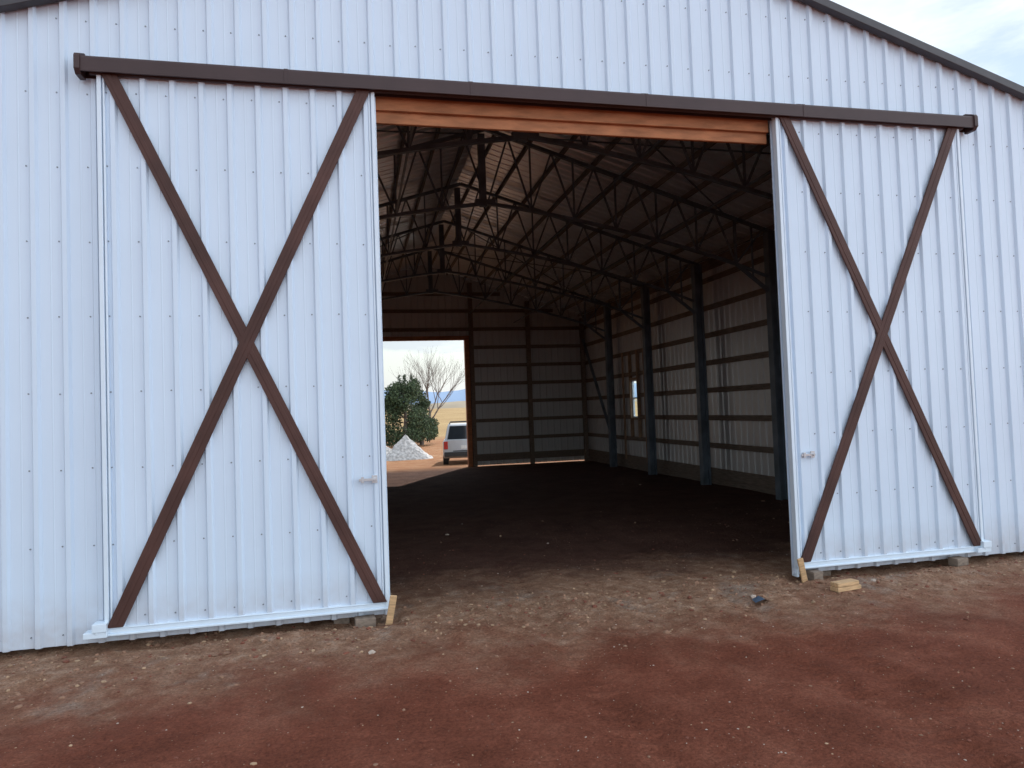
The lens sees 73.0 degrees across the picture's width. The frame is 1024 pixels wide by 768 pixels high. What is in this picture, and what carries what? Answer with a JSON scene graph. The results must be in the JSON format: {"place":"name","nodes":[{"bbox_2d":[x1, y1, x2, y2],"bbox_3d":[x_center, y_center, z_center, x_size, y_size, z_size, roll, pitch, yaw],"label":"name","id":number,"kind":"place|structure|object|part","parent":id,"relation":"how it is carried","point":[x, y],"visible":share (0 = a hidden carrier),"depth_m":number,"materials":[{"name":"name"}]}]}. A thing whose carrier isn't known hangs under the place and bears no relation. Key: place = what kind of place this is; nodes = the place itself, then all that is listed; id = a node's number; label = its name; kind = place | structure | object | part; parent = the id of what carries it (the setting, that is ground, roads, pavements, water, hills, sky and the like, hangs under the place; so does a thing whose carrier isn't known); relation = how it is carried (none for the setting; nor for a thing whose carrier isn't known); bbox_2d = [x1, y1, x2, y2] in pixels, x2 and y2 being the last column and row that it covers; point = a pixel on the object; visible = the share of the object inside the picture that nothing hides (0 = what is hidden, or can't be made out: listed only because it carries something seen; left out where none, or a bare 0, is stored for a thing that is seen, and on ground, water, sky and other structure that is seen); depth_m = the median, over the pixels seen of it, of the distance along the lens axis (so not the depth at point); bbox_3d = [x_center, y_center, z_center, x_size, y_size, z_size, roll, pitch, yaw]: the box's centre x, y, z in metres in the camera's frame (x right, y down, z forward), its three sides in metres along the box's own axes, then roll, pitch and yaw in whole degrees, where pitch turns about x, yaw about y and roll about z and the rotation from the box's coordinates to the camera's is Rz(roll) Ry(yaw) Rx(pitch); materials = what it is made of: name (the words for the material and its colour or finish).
{"place":"outdoors","nodes":[
{"label":"outdoors","id":0,"kind":"place"},
{"bbox_2d":[384,389,465,402],"bbox_3d":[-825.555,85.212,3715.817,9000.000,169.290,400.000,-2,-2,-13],"label":"mountains","id":1,"kind":"structure","parent":0,"point":[458,395],"depth_m":3766.78,"materials":[{"name":"blue"}]},
{"bbox_2d":[408,401,465,408],"bbox_3d":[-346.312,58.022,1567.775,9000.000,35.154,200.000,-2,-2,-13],"label":"hills","id":2,"kind":"structure","parent":0,"point":[458,404],"depth_m":1585.43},
{"bbox_2d":[0,408,1023,767],"bbox_3d":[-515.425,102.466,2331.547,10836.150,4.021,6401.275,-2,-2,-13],"label":"ground","id":3,"kind":"structure","parent":0,"point":[794,664],"depth_m":5.16,"materials":[{"name":"brown soil"}]},
{"bbox_2d":[354,614,375,627],"bbox_3d":[-1.327,2.155,6.255,0.180,0.100,0.120,-1,-2,-18],"label":"wood block","id":4,"kind":"object","parent":3,"relation":"on","point":[365,621],"depth_m":6.21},
{"bbox_2d":[385,595,396,624],"bbox_3d":[-1.087,2.062,6.194,0.060,0.350,0.024,9,3,-18],"label":"wooden stake","id":5,"kind":"object","parent":3,"relation":"on","point":[391,610],"visible":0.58,"depth_m":6.18,"materials":[{"name":"beige wood"}]},
{"bbox_2d":[386,435,432,460],"bbox_3d":[-5.149,3.049,33.499,2.618,1.193,2.521,-2,-2,-13],"label":"gravel pile","id":6,"kind":"object","parent":3,"relation":"on","point":[405,447],"visible":0.98,"depth_m":32.76,"materials":[{"name":"grey gravel"}]},
{"bbox_2d":[384,373,435,446],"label":"cedar tree","id":7,"kind":"object","parent":3,"relation":"on","point":[400,398],"visible":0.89,"depth_m":45.02,"materials":[{"name":"green plant"}]},
{"bbox_2d":[402,397,439,444],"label":"cedar tree","id":8,"kind":"object","parent":3,"relation":"on","point":[424,405],"visible":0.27,"depth_m":47.11,"materials":[{"name":"green plant"}]},
{"bbox_2d":[388,348,464,439],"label":"bare tree","id":9,"kind":"object","parent":3,"relation":"on","point":[427,381],"visible":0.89,"depth_m":54.80,"materials":[{"name":"brown plant"}]},
{"bbox_2d":[383,336,472,466],"bbox_3d":[-3.204,0.705,23.968,3.580,4.700,0.220,-2,-2,-13],"label":"door frame","id":10,"kind":"object","parent":3,"relation":"on","point":[467,391],"visible":0.57,"depth_m":24.22,"materials":[{"name":"brown wood"}]},
{"bbox_2d":[443,421,467,464],"bbox_3d":[-2.016,2.426,29.255,1.767,1.748,4.418,-2,-2,-5],"label":"parked suv","id":11,"kind":"object","parent":3,"relation":"on","point":[455,443],"visible":0.51,"depth_m":27.19,"materials":[{"name":"silver metal"}]},
{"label":"windows","id":12,"kind":"part","parent":11,"relation":"part of","materials":[{"name":"black glass"}]},
{"bbox_2d":[0,0,1023,652],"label":"front wall","id":13,"kind":"structure","parent":3,"relation":"on","point":[50,592],"depth_m":6.50,"materials":[{"name":"white metal"}]},
{"bbox_2d":[83,620,107,639],"bbox_3d":[-3.470,2.056,5.788,0.180,0.120,0.130,-2,-2,-13],"label":"bottom roller guide","id":14,"kind":"object","parent":13,"relation":"attached to","point":[99,630],"visible":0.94,"depth_m":5.74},
{"bbox_2d":[0,0,1023,313],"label":"roof trim","id":15,"kind":"structure","parent":13,"relation":"attached to","point":[914,44],"depth_m":7.79,"materials":[{"name":"metal"}]},
{"bbox_2d":[25,0,1023,638],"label":"panel screws","id":16,"kind":"object","parent":13,"relation":"attached to","point":[365,314],"visible":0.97,"depth_m":6.37,"materials":[{"name":"grey metal"}]},
{"bbox_2d":[73,53,977,133],"bbox_3d":[0.777,-2.876,6.938,9.240,0.225,0.151,-2,-2,-13],"label":"door track cover","id":17,"kind":"object","parent":13,"relation":"attached to","point":[85,66],"depth_m":6.71,"materials":[{"name":"brown metal"}]},
{"bbox_2d":[102,77,384,626],"bbox_3d":[-2.350,-0.368,6.137,2.290,4.815,0.072,-2,-2,-13],"label":"sliding door","id":18,"kind":"structure","parent":17,"relation":"hanging from","point":[245,498],"depth_m":6.15,"materials":[{"name":"white metal"}]},
{"bbox_2d":[96,75,388,636],"bbox_3d":[-2.355,-0.345,6.162,2.350,4.860,0.080,-2,-2,-13],"label":"door edge trim","id":19,"kind":"structure","parent":18,"relation":"attached to","point":[106,438],"depth_m":5.95,"materials":[{"name":"white metal"}]},
{"bbox_2d":[102,77,384,626],"bbox_3d":[-2.354,-0.367,6.153,2.290,4.815,0.029,-2,-2,-13],"label":"door panel","id":20,"kind":"structure","parent":18,"relation":"in","point":[153,278],"depth_m":6.15,"materials":[{"name":"white metal"}]},
{"bbox_2d":[101,72,386,627],"bbox_3d":[-2.348,-0.366,6.125,2.307,4.760,0.027,-2,-2,-13],"label":"cross brace","id":21,"kind":"object","parent":18,"relation":"attached to","point":[246,348],"visible":0.97,"depth_m":6.10,"materials":[{"name":"brown metal"}]},
{"bbox_2d":[780,119,977,560],"bbox_3d":[4.039,-0.549,7.565,2.290,4.815,0.072,-2,-2,-13],"label":"sliding door","id":22,"kind":"structure","parent":17,"relation":"hanging from","point":[883,459],"depth_m":7.58,"materials":[{"name":"white metal"}]},
{"bbox_2d":[771,118,983,568],"bbox_3d":[4.035,-0.525,7.589,2.350,4.860,0.080,-2,-2,-13],"label":"door edge trim","id":23,"kind":"structure","parent":22,"relation":"attached to","point":[787,355],"depth_m":7.38,"materials":[{"name":"white metal"}]},
{"bbox_2d":[780,119,977,560],"bbox_3d":[4.036,-0.548,7.581,2.290,4.815,0.029,-2,-2,-13],"label":"door panel","id":24,"kind":"structure","parent":22,"relation":"in","point":[838,341],"depth_m":7.58,"materials":[{"name":"white metal"}]},
{"bbox_2d":[779,116,980,561],"bbox_3d":[4.042,-0.547,7.553,2.307,4.760,0.027,-2,-2,-13],"label":"cross brace","id":25,"kind":"object","parent":22,"relation":"attached to","point":[882,341],"visible":0.94,"depth_m":7.53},
{"bbox_2d":[375,96,767,144],"bbox_3d":[0.723,-2.736,7.105,4.180,0.360,0.128,-2,-2,-13],"label":"door header","id":26,"kind":"object","parent":13,"relation":"attached to","point":[466,115],"depth_m":7.02,"materials":[{"name":"brown wood"}]},
{"bbox_2d":[374,97,798,610],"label":"opening jamb trim","id":27,"kind":"structure","parent":13,"relation":"attached to","point":[796,574],"depth_m":6.47,"materials":[{"name":"white metal"}]},
{"bbox_2d":[769,121,791,563],"bbox_3d":[0.789,-1.431,6.975,11.700,7.000,0.029,-2,-2,-13],"label":"front wall inner face","id":28,"kind":"object","parent":13,"relation":"attached to","point":[780,344],"visible":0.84,"depth_m":7.41},
{"bbox_2d":[974,540,991,552],"bbox_3d":[5.232,1.809,7.733,0.180,0.120,0.130,-2,-2,-13],"label":"bottom roller guide","id":29,"kind":"object","parent":13,"relation":"attached to","point":[985,545],"visible":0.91,"depth_m":7.68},
{"bbox_2d":[0,552,1023,746],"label":"dirt clods","id":30,"kind":"object","parent":3,"relation":"on","point":[696,582],"visible":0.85,"depth_m":6.08,"materials":[{"name":"brown soil"}]},
{"bbox_2d":[1,502,1023,767],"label":"soil crumbs","id":31,"kind":"object","parent":3,"relation":"on","point":[591,660],"visible":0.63,"depth_m":4.99,"materials":[{"name":"brown soil"}]},
{"bbox_2d":[250,500,875,764],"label":"scattered stones","id":32,"kind":"object","parent":3,"relation":"on","point":[664,632],"visible":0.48,"depth_m":6.53,"materials":[{"name":"grey stone"}]},
{"bbox_2d":[376,125,787,499],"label":"steel trusses","id":33,"kind":"object","parent":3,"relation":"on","point":[770,287],"visible":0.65,"depth_m":13.89,"materials":[{"name":"black metal"}]},
{"bbox_2d":[381,126,774,315],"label":"purlins","id":34,"kind":"object","parent":33,"relation":"on","point":[666,177],"visible":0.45,"depth_m":14.82,"materials":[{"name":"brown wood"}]},
{"bbox_2d":[8,0,477,276],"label":"roof","id":35,"kind":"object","parent":34,"relation":"on","point":[388,141],"visible":0.16,"depth_m":14.57,"materials":[{"name":"brown metal"}]},
{"bbox_2d":[422,0,1021,314],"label":"roof","id":36,"kind":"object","parent":34,"relation":"on","point":[551,192],"visible":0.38,"depth_m":14.91,"materials":[{"name":"brown metal"}]},
{"bbox_2d":[382,230,775,494],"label":"girts","id":37,"kind":"object","parent":33,"relation":"attached to","point":[749,481],"visible":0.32,"depth_m":19.41,"materials":[{"name":"brown wood"}]},
{"bbox_2d":[334,283,830,623],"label":"end wall posts","id":38,"kind":"object","parent":3,"relation":"on","point":[530,405],"visible":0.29,"depth_m":24.70,"materials":[{"name":"brown wood"}]},
{"bbox_2d":[752,596,768,602],"bbox_3d":[2.324,1.996,6.437,0.170,0.045,0.100,-2,-2,-13],"label":"plastic scrap","id":39,"kind":"object","parent":3,"relation":"on","point":[757,599],"visible":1,"depth_m":6.42,"materials":[{"name":"blue plastic"}]},
{"bbox_2d":[797,558,807,582],"bbox_3d":[2.981,1.948,7.083,0.060,0.350,0.024,-16,8,-7],"label":"wooden stake","id":40,"kind":"object","parent":3,"relation":"on","point":[802,570],"visible":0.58,"depth_m":7.07,"materials":[{"name":"beige wood"}]},
{"bbox_2d":[806,569,822,580],"bbox_3d":[3.164,2.002,7.239,0.120,0.100,0.120,-1,-2,-18],"label":"wood block","id":41,"kind":"object","parent":3,"relation":"on","point":[812,574],"depth_m":7.20,"materials":[{"name":"grey wood"}]},
{"bbox_2d":[830,578,860,592],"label":"stacked boards","id":42,"kind":"object","parent":3,"relation":"on","point":[843,585],"visible":1,"depth_m":6.71,"materials":[{"name":"beige wood"}]},
{"bbox_2d":[948,556,968,566],"bbox_3d":[4.936,1.963,7.655,0.160,0.090,0.120,-1,-2,-18],"label":"wood block","id":43,"kind":"object","parent":3,"relation":"on","point":[957,561],"depth_m":7.61,"materials":[{"name":"grey wood"}]},
{"bbox_2d":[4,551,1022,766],"bbox_3d":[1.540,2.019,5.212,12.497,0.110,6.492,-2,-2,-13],"label":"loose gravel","id":44,"kind":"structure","parent":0,"point":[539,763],"depth_m":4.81,"materials":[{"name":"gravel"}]},
{"bbox_2d":[383,0,1023,391],"label":"sky","id":45,"kind":"structure","parent":0,"point":[988,35],"materials":[{"name":"white"}]},
{"bbox_3d":[-3.029,-0.627,24.162,11.700,7.100,0.029,-2,-2,-13],"label":"rear wall","id":46,"kind":"object","parent":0,"visible":0},
{"bbox_2d":[381,265,583,464],"bbox_3d":[-3.028,-0.627,24.157,11.700,7.100,0.029,-2,-2,-13],"label":"wall inner face","id":47,"kind":"object","parent":46,"relation":"attached to","point":[445,283],"visible":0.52,"depth_m":24.77},
{"bbox_3d":[4.635,-0.272,16.812,0.029,5.280,17.600,-2,-2,-13],"label":"side wall","id":48,"kind":"object","parent":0,"visible":0},
{"bbox_2d":[584,248,774,476],"bbox_3d":[4.630,-0.272,16.811,0.029,5.280,17.600,-2,-2,-13],"label":"side wall east inner face","id":49,"kind":"object","parent":48,"relation":"attached to","point":[750,372],"visible":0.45,"depth_m":16.63},
{"bbox_2d":[621,348,647,461],"bbox_3d":[3.701,0.640,20.794,0.092,3.300,1.730,-2,-2,-13],"label":"window framing","id":50,"kind":"object","parent":49,"relation":"attached to","point":[637,379],"depth_m":21.02,"materials":[{"name":"black metal"}]},
{"bbox_2d":[632,380,637,417],"bbox_3d":[3.748,0.439,20.808,0.060,1.140,0.520,-2,-2,-13],"label":"window frame","id":51,"kind":"object","parent":50,"relation":"in","point":[633,397],"visible":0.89,"depth_m":21.01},
{"bbox_2d":[633,381,637,415],"bbox_3d":[3.748,0.439,20.808,0.008,1.100,0.450,-2,-2,-13],"label":"window pane","id":52,"kind":"object","parent":51,"relation":"in","point":[635,400],"visible":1,"depth_m":20.90,"materials":[{"name":"clear glass"}]}
]}

